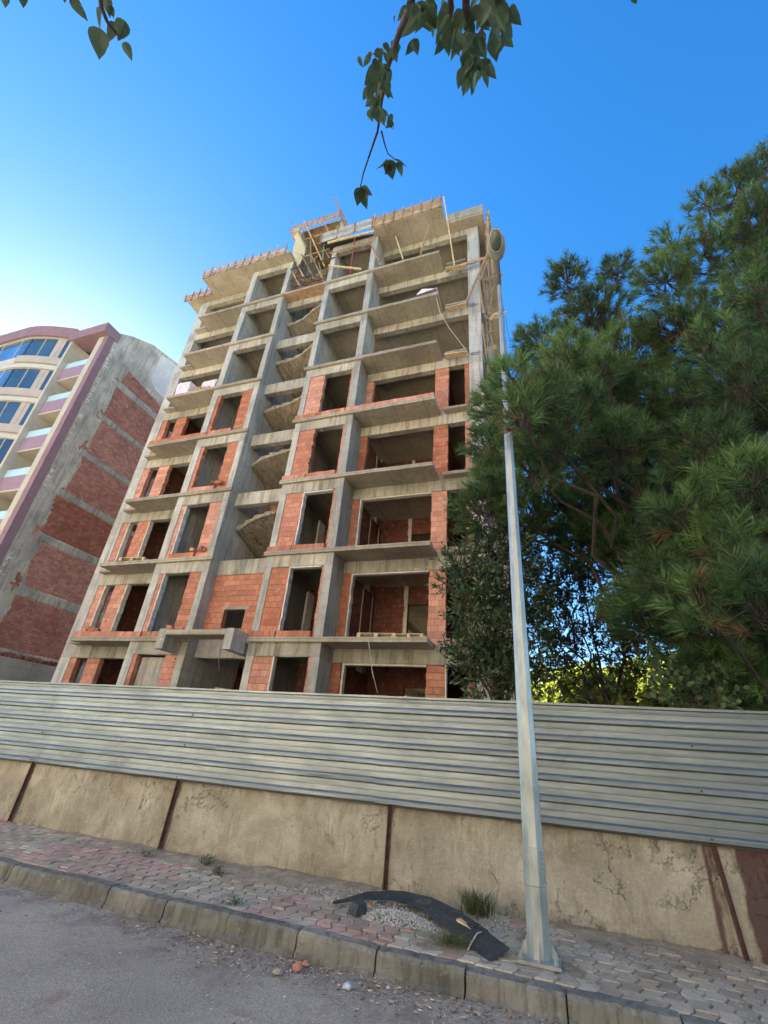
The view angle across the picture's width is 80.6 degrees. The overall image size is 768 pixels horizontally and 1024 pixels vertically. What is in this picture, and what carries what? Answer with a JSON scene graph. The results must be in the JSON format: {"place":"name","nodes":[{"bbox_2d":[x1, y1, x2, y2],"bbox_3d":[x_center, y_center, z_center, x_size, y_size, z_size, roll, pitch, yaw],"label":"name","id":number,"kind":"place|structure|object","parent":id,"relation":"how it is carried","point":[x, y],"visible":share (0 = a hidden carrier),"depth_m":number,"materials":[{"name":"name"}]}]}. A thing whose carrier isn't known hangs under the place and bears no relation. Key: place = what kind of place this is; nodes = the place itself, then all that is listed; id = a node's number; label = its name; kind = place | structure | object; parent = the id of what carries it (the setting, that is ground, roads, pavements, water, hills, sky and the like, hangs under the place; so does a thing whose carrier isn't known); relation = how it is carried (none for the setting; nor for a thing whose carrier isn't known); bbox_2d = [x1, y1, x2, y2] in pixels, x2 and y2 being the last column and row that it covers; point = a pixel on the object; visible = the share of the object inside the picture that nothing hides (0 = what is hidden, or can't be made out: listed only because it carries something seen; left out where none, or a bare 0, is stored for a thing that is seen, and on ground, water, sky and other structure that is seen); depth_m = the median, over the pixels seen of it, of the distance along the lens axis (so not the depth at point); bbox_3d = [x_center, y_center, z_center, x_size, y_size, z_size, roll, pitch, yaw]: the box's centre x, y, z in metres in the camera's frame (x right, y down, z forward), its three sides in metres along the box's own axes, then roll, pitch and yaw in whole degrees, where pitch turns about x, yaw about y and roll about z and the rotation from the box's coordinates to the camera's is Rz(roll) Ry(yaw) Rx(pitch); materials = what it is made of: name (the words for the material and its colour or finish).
{"place":"outdoors","nodes":[
{"label":"outdoors","id":0,"kind":"place"},
{"bbox_2d":[0,322,177,682],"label":"neighbour block","id":1,"kind":"structure","parent":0,"point":[79,410],"depth_m":27.56,"materials":[{"name":"brick"}]},
{"bbox_2d":[0,883,553,1023],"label":"road","id":2,"kind":"structure","parent":0,"point":[39,986],"depth_m":3.25,"materials":[{"name":"grey asphalt"}]},
{"bbox_2d":[2,906,472,1023],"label":"road grit","id":3,"kind":"object","parent":2,"relation":"on","point":[175,978],"visible":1,"depth_m":3.17,"materials":[{"name":"grey gravel"}]},
{"bbox_2d":[272,967,282,974],"bbox_3d":[-0.814,3.523,3.482,0.085,0.038,0.054,4,-28,1],"label":"stone","id":4,"kind":"object","parent":2,"relation":"on","point":[278,971],"visible":1,"depth_m":3.47,"materials":[{"name":"stone"}]},
{"bbox_2d":[0,885,557,1023],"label":"gutter litter","id":5,"kind":"object","parent":2,"relation":"on","point":[197,937],"visible":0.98,"depth_m":3.47,"materials":[{"name":"grey gravel"}]},
{"bbox_2d":[292,961,302,970],"bbox_3d":[-0.682,3.584,3.578,0.084,0.041,0.086,-5,-30,18],"label":"brick fragment","id":6,"kind":"object","parent":2,"relation":"on","point":[297,966],"visible":1,"depth_m":3.56,"materials":[{"name":"brick"}]},
{"bbox_2d":[302,960,308,965],"bbox_3d":[-0.630,3.637,3.654,0.061,0.026,0.053,21,-32,-28],"label":"brick fragment","id":7,"kind":"object","parent":2,"relation":"on","point":[305,963],"visible":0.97,"depth_m":3.64,"materials":[{"name":"brick"}]},
{"bbox_2d":[1,0,637,208],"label":"overhanging tree","id":8,"kind":"object","parent":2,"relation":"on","point":[497,17],"visible":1,"depth_m":1.09,"materials":[{"name":"green plant"}]},
{"bbox_2d":[342,981,352,990],"bbox_3d":[-0.268,3.501,3.351,0.088,0.037,0.065,-5,-30,18],"label":"foil scrap","id":9,"kind":"object","parent":2,"relation":"on","point":[347,986],"visible":1,"depth_m":3.33,"materials":[{"name":"silver metal"}]},
{"bbox_2d":[0,819,767,1023],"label":"pavement","id":10,"kind":"structure","parent":0,"point":[22,842],"depth_m":4.09,"materials":[{"name":"grey concrete"}]},
{"bbox_2d":[140,849,160,855],"bbox_3d":[-3.011,4.329,5.748,0.283,0.057,0.314,9,-28,-8],"label":"weed","id":11,"kind":"object","parent":10,"relation":"on","point":[141,852],"visible":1,"depth_m":5.75,"materials":[{"name":"green plant"}]},
{"bbox_2d":[206,864,230,876],"bbox_3d":[-1.915,4.169,5.271,0.324,0.100,0.245,0,-28,8],"label":"weed","id":12,"kind":"object","parent":10,"relation":"on","point":[217,868],"visible":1,"depth_m":5.25,"materials":[{"name":"green plant"}]},
{"bbox_2d":[223,894,243,904],"bbox_3d":[-1.439,3.744,4.364,0.205,0.066,0.190,20,-31,-26],"label":"weed","id":13,"kind":"object","parent":10,"relation":"on","point":[234,901],"visible":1,"depth_m":4.35,"materials":[{"name":"green plant"}]},
{"bbox_2d":[348,899,367,916],"bbox_3d":[-0.249,3.810,4.366,0.158,0.100,0.136,23,-33,-30],"label":"stone","id":14,"kind":"object","parent":10,"relation":"on","point":[358,907],"visible":1,"depth_m":4.34,"materials":[{"name":"grey stone"}]},
{"bbox_2d":[0,759,767,964],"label":"boundary wall","id":15,"kind":"structure","parent":10,"relation":"on","point":[655,889],"depth_m":5.17,"materials":[{"name":"beige concrete"}]},
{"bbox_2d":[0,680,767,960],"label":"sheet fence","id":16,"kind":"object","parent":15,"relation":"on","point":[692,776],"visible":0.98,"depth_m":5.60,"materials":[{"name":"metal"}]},
{"bbox_2d":[15,823,758,1007],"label":"loose soil","id":17,"kind":"structure","parent":10,"relation":"on","point":[272,875],"depth_m":4.90,"materials":[{"name":"brown soil"}]},
{"bbox_2d":[194,853,217,865],"bbox_3d":[-2.181,4.301,5.579,0.280,0.123,0.331,21,-32,-27],"label":"weed","id":18,"kind":"object","parent":17,"relation":"on","point":[207,859],"visible":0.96,"depth_m":5.59,"materials":[{"name":"green plant"}]},
{"bbox_2d":[401,922,482,949],"bbox_3d":[0.559,3.580,3.813,0.621,0.069,0.575,-14,-33,32],"label":"grass tuft","id":19,"kind":"object","parent":17,"relation":"on","point":[451,941],"visible":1,"depth_m":3.79,"materials":[{"name":"green plant"}]},
{"bbox_2d":[29,845,767,1021],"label":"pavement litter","id":20,"kind":"object","parent":10,"relation":"on","point":[437,926],"visible":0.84,"depth_m":4.15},
{"bbox_2d":[360,908,437,932],"bbox_3d":[0.137,3.829,4.273,0.807,0.106,0.416,-5,-30,18],"label":"gravel heap","id":21,"kind":"object","parent":10,"relation":"on","point":[406,918],"visible":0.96,"depth_m":4.21,"materials":[{"name":"grey gravel"}]},
{"bbox_2d":[293,883,515,931],"bbox_3d":[0.134,4.051,4.685,2.391,0.057,0.756,-5,-30,18],"label":"grit","id":22,"kind":"object","parent":10,"relation":"on","point":[382,906],"visible":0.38,"depth_m":4.63,"materials":[{"name":"grey gravel"}]},
{"bbox_2d":[333,890,509,960],"bbox_3d":[0.401,3.818,4.268,1.783,0.143,0.693,-16,-34,34],"label":"curved board","id":23,"kind":"object","parent":10,"relation":"on","point":[490,947],"visible":0.95,"depth_m":4.23,"materials":[{"name":"black rubber"}]},
{"bbox_2d":[457,918,469,928],"bbox_3d":[0.817,3.652,3.907,0.045,0.090,0.535,20,-31,-26],"label":"timber offcut","id":24,"kind":"object","parent":10,"relation":"on","point":[462,921],"visible":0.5,"depth_m":4.08,"materials":[{"name":"brown wood"}]},
{"bbox_2d":[451,886,500,918],"bbox_3d":[0.970,3.978,4.617,0.681,0.207,0.611,-5,-30,18],"label":"grass tuft","id":25,"kind":"object","parent":10,"relation":"on","point":[475,906],"visible":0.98,"depth_m":4.59,"materials":[{"name":"green plant"}]},
{"bbox_2d":[487,227,561,972],"bbox_3d":[1.572,-0.557,5.691,0.356,9.305,0.666,-5,-30,18],"label":"street lamp","id":26,"kind":"object","parent":10,"relation":"on","point":[537,949],"visible":1,"depth_m":4.30,"materials":[{"name":"metal"}]},
{"bbox_2d":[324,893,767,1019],"bbox_3d":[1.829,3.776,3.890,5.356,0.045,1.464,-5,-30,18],"label":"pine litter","id":27,"kind":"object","parent":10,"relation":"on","point":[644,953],"visible":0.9,"depth_m":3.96,"materials":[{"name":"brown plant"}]},
{"bbox_2d":[0,0,767,696],"label":"sky","id":28,"kind":"structure","parent":0,"point":[123,180],"materials":[{"name":"blue"}]},
{"bbox_2d":[611,331,767,705],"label":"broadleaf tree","id":29,"kind":"object","parent":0,"point":[737,613],"visible":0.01,"depth_m":9.53,"materials":[{"name":"green plant"}]},
{"label":"ground","id":30,"kind":"structure","parent":0,"visible":0},
{"bbox_2d":[0,856,725,1023],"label":"kerb","id":31,"kind":"structure","parent":30,"relation":"on","point":[534,998],"depth_m":3.67,"materials":[{"name":"concrete"}]},
{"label":"yard","id":32,"kind":"structure","parent":0,"visible":0},
{"bbox_2d":[51,204,515,700],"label":"unfinished building","id":33,"kind":"structure","parent":32,"relation":"on","point":[319,430],"depth_m":18.58,"materials":[{"name":"concrete"}]},
{"bbox_2d":[85,626,100,631],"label":"stacked bricks","id":34,"kind":"object","parent":33,"relation":"on","point":[88,628],"visible":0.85,"depth_m":17.01,"materials":[{"name":"brick"}]},
{"bbox_2d":[118,557,148,560],"bbox_3d":[-9.908,2.039,18.259,1.200,0.132,0.800,-2,-29,13],"label":"wooden pallet","id":35,"kind":"object","parent":33,"relation":"on","point":[130,558],"visible":0.38,"depth_m":17.99,"materials":[{"name":"brown wood"}]},
{"bbox_2d":[166,625,182,629],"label":"stacked bricks","id":36,"kind":"object","parent":33,"relation":"on","point":[170,627],"visible":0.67,"depth_m":15.66,"materials":[{"name":"brick"}]},
{"bbox_2d":[174,381,196,394],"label":"wrapped bricks","id":37,"kind":"object","parent":33,"relation":"on","point":[184,387],"visible":0.46,"depth_m":22.73,"materials":[{"name":"plastic"}]},
{"bbox_2d":[189,545,206,551],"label":"stacked bricks","id":38,"kind":"object","parent":33,"relation":"on","point":[200,548],"visible":1,"depth_m":17.01,"materials":[{"name":"brick"}]},
{"bbox_2d":[184,287,212,301],"bbox_3d":[-11.336,-13.327,28.112,2.155,0.870,0.593,-5,-30,18],"label":"edge formwork","id":39,"kind":"object","parent":33,"relation":"attached to","point":[199,294],"visible":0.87,"depth_m":27.88,"materials":[{"name":"brown wood"}]},
{"bbox_2d":[190,386,210,390],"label":"loose bricks","id":40,"kind":"object","parent":33,"relation":"on","point":[197,388],"visible":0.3,"depth_m":22.25,"materials":[{"name":"brick"}]},
{"bbox_2d":[201,379,217,386],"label":"wrapped bricks","id":41,"kind":"object","parent":33,"relation":"on","point":[211,383],"visible":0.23,"depth_m":22.72,"materials":[{"name":"plastic"}]},
{"bbox_2d":[210,478,224,484],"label":"stacked bricks","id":42,"kind":"object","parent":33,"relation":"on","point":[218,482],"visible":1,"depth_m":18.44,"materials":[{"name":"brick"}]},
{"bbox_2d":[202,242,287,278],"bbox_3d":[-7.941,-14.211,26.067,5.608,1.026,0.593,-5,-30,18],"label":"edge formwork","id":43,"kind":"object","parent":33,"relation":"attached to","point":[243,263],"visible":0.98,"depth_m":25.77,"materials":[{"name":"brown wood"}]},
{"bbox_2d":[288,196,347,286],"bbox_3d":[-3.473,-14.646,27.064,4.351,8.347,3.679,-5,-30,18],"label":"tower shoring","id":44,"kind":"object","parent":33,"relation":"on","point":[313,235],"visible":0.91,"depth_m":26.18,"materials":[{"name":"wood"}]},
{"bbox_2d":[328,264,361,269],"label":"timber beam","id":45,"kind":"structure","parent":33,"relation":"on","point":[346,267],"depth_m":22.84,"materials":[{"name":"brown wood"}]},
{"bbox_2d":[320,214,373,242],"bbox_3d":[-1.983,-14.948,23.901,3.023,1.120,0.098,-5,-30,18],"label":"parapet formwork","id":46,"kind":"object","parent":33,"relation":"on","point":[347,230],"visible":1,"depth_m":23.84,"materials":[{"name":"grey wood"}]},
{"bbox_2d":[321,234,373,249],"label":"timber beam","id":47,"kind":"structure","parent":33,"relation":"attached to","point":[331,246],"depth_m":24.62,"materials":[{"name":"wood"}]},
{"bbox_2d":[329,241,369,253],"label":"timber beam","id":48,"kind":"structure","parent":33,"relation":"attached to","point":[349,247],"depth_m":23.49,"materials":[{"name":"beige wood"}]},
{"bbox_2d":[327,230,373,243],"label":"timber beam","id":49,"kind":"structure","parent":33,"relation":"attached to","point":[350,237],"depth_m":23.37,"materials":[{"name":"brown wood"}]},
{"bbox_2d":[350,237,355,273],"bbox_3d":[-1.606,-13.268,23.288,0.072,3.022,0.207,-14,-34,32],"label":"steel prop","id":50,"kind":"object","parent":33,"relation":"on","point":[352,255],"visible":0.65,"depth_m":23.21,"materials":[{"name":"red metal"}]},
{"bbox_2d":[368,638,377,692],"bbox_3d":[-0.321,4.336,12.839,0.427,1.488,0.044,5,-28,-1],"label":"loose wire","id":51,"kind":"object","parent":33,"relation":"hanging from","point":[371,664],"visible":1,"depth_m":12.83,"materials":[{"name":"metal"}]},
{"bbox_2d":[368,238,380,265],"bbox_3d":[-0.483,-13.152,22.868,0.869,1.970,0.060,9,-28,-8],"label":"timber prop","id":52,"kind":"object","parent":33,"relation":"on","point":[374,252],"visible":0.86,"depth_m":22.83,"materials":[{"name":"beige wood"}]},
{"bbox_2d":[357,633,395,636],"bbox_3d":[-0.129,3.804,13.632,1.200,0.132,0.800,-4,-29,16],"label":"wooden pallet","id":53,"kind":"object","parent":33,"relation":"on","point":[376,634],"visible":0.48,"depth_m":13.43,"materials":[{"name":"brown wood"}]},
{"bbox_2d":[395,236,403,259],"bbox_3d":[0.759,-13.359,22.810,0.757,2.718,0.075,-15,-34,33],"label":"timber prop","id":54,"kind":"object","parent":33,"relation":"on","point":[399,248],"visible":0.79,"depth_m":22.68,"materials":[{"name":"brown wood"}]},
{"bbox_2d":[373,194,441,226],"bbox_3d":[1.167,-15.236,22.861,3.582,1.174,0.096,-5,-30,18],"label":"parapet formwork","id":55,"kind":"object","parent":33,"relation":"on","point":[403,212],"visible":1,"depth_m":22.78,"materials":[{"name":"brown wood"}]},
{"bbox_2d":[396,633,426,636],"bbox_3d":[0.807,3.704,13.292,0.864,0.132,0.576,-6,-30,20],"label":"wooden pallet","id":56,"kind":"object","parent":33,"relation":"on","point":[411,635],"visible":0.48,"depth_m":13.13,"materials":[{"name":"brown wood"}]},
{"bbox_2d":[420,223,429,254],"bbox_3d":[2.006,-13.463,22.328,0.070,1.507,0.766,17,-30,-21],"label":"timber prop","id":57,"kind":"object","parent":33,"relation":"on","point":[424,239],"visible":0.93,"depth_m":22.30,"materials":[{"name":"beige wood"}]},
{"bbox_2d":[417,287,438,295],"bbox_3d":[1.958,-9.925,20.395,0.992,0.397,0.403,-5,-30,18],"label":"plastic bundle","id":58,"kind":"object","parent":33,"relation":"on","point":[421,292],"visible":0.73,"depth_m":20.34,"materials":[{"name":"white plastic"}]},
{"bbox_2d":[443,196,454,265],"bbox_3d":[3.087,-13.436,21.562,0.080,4.363,1.015,-21,-37,39],"label":"timber prop","id":59,"kind":"object","parent":33,"relation":"on","point":[448,231],"visible":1,"depth_m":21.49,"materials":[{"name":"brown wood"}]},
{"bbox_2d":[436,298,468,358],"bbox_3d":[2.847,-7.900,19.178,1.551,3.438,0.100,10,-28,-9],"label":"hanging rope","id":60,"kind":"object","parent":33,"relation":"hanging from","point":[450,329],"visible":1,"depth_m":19.08,"materials":[{"name":"grey fabric"}]},
{"bbox_2d":[444,216,505,419],"bbox_3d":[4.379,-9.092,20.259,3.118,11.879,1.744,20,-32,-26],"label":"side scaffold","id":61,"kind":"object","parent":33,"relation":"attached to","point":[493,316],"visible":0.85,"depth_m":20.29,"materials":[{"name":"brown wood"}]},
{"bbox_2d":[422,512,566,701],"bbox_3d":[1.994,2.187,7.669,2.495,4.931,1.878,27,-35,-35],"label":"laurel tree","id":62,"kind":"object","parent":32,"relation":"on","point":[496,622],"visible":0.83,"depth_m":7.63,"materials":[{"name":"green plant"}]},
{"bbox_2d":[531,665,553,701],"bbox_3d":[10.899,13.051,28.330,4.169,6.596,4.397,-5,-30,18],"label":"sunlit tree","id":63,"kind":"object","parent":32,"relation":"on","point":[539,697],"visible":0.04,"depth_m":28.22,"materials":[{"name":"green plant"}]},
{"bbox_2d":[540,660,625,705],"bbox_3d":[10.136,10.445,22.770,4.329,5.843,4.633,-5,-30,18],"label":"sunlit tree","id":64,"kind":"object","parent":32,"relation":"on","point":[570,687],"visible":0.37,"depth_m":22.25,"materials":[{"name":"green plant"}]},
{"bbox_2d":[442,246,729,708],"bbox_3d":[4.070,-2.092,9.288,7.234,14.392,4.230,18,-31,-23],"label":"pine tree","id":65,"kind":"object","parent":32,"relation":"on","point":[562,388],"visible":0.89,"depth_m":8.17,"materials":[{"name":"green plant"}]},
{"bbox_2d":[501,513,676,705],"bbox_3d":[4.089,2.384,9.052,3.599,6.205,2.603,-5,-30,18],"label":"bay tree","id":66,"kind":"object","parent":32,"relation":"on","point":[563,598],"visible":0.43,"depth_m":8.82,"materials":[{"name":"green plant"}]},
{"bbox_2d":[606,657,646,705],"bbox_3d":[13.710,11.472,24.902,4.480,6.586,4.844,-5,-30,18],"label":"sunlit tree","id":67,"kind":"object","parent":32,"relation":"on","point":[632,701],"visible":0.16,"depth_m":24.28,"materials":[{"name":"green plant"}]},
{"bbox_2d":[584,134,767,710],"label":"pine tree","id":68,"kind":"object","parent":32,"relation":"on","point":[716,562],"visible":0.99,"depth_m":6.73,"materials":[{"name":"green plant"}]},
{"bbox_2d":[632,653,721,707],"bbox_3d":[14.578,10.181,22.265,4.147,6.514,4.499,-5,-30,18],"label":"sunlit tree","id":69,"kind":"object","parent":32,"relation":"on","point":[641,698],"visible":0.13,"depth_m":22.23,"materials":[{"name":"green plant"}]},
{"bbox_2d":[638,647,750,709],"bbox_3d":[3.807,2.610,5.154,1.430,2.096,0.848,-5,-30,18],"label":"bush","id":70,"kind":"object","parent":32,"relation":"on","point":[698,695],"visible":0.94,"depth_m":5.46,"materials":[{"name":"green plant"}]},
{"bbox_2d":[717,671,767,710],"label":"sunlit tree","id":71,"kind":"object","parent":32,"relation":"on","point":[752,697],"visible":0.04,"depth_m":23.72,"materials":[{"name":"green plant"}]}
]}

